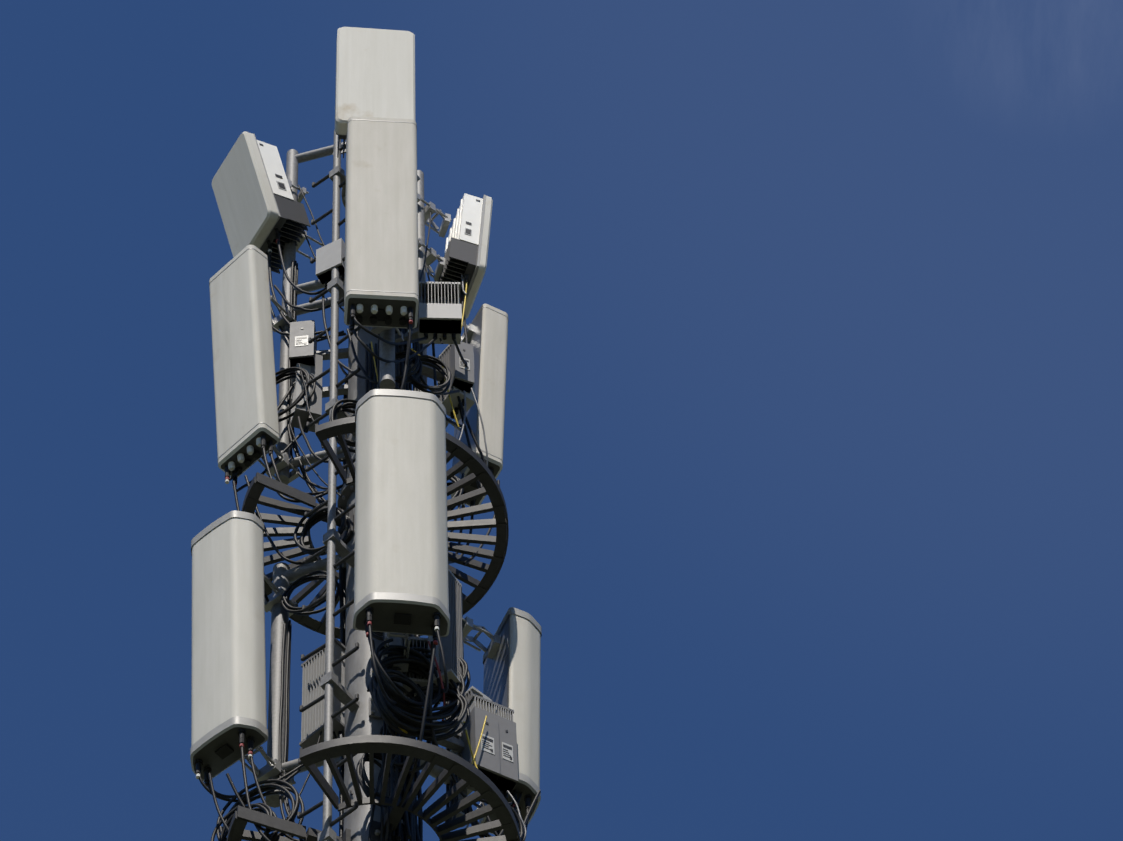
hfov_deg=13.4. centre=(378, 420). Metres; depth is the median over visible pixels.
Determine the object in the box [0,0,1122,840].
sky
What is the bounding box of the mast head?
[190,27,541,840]

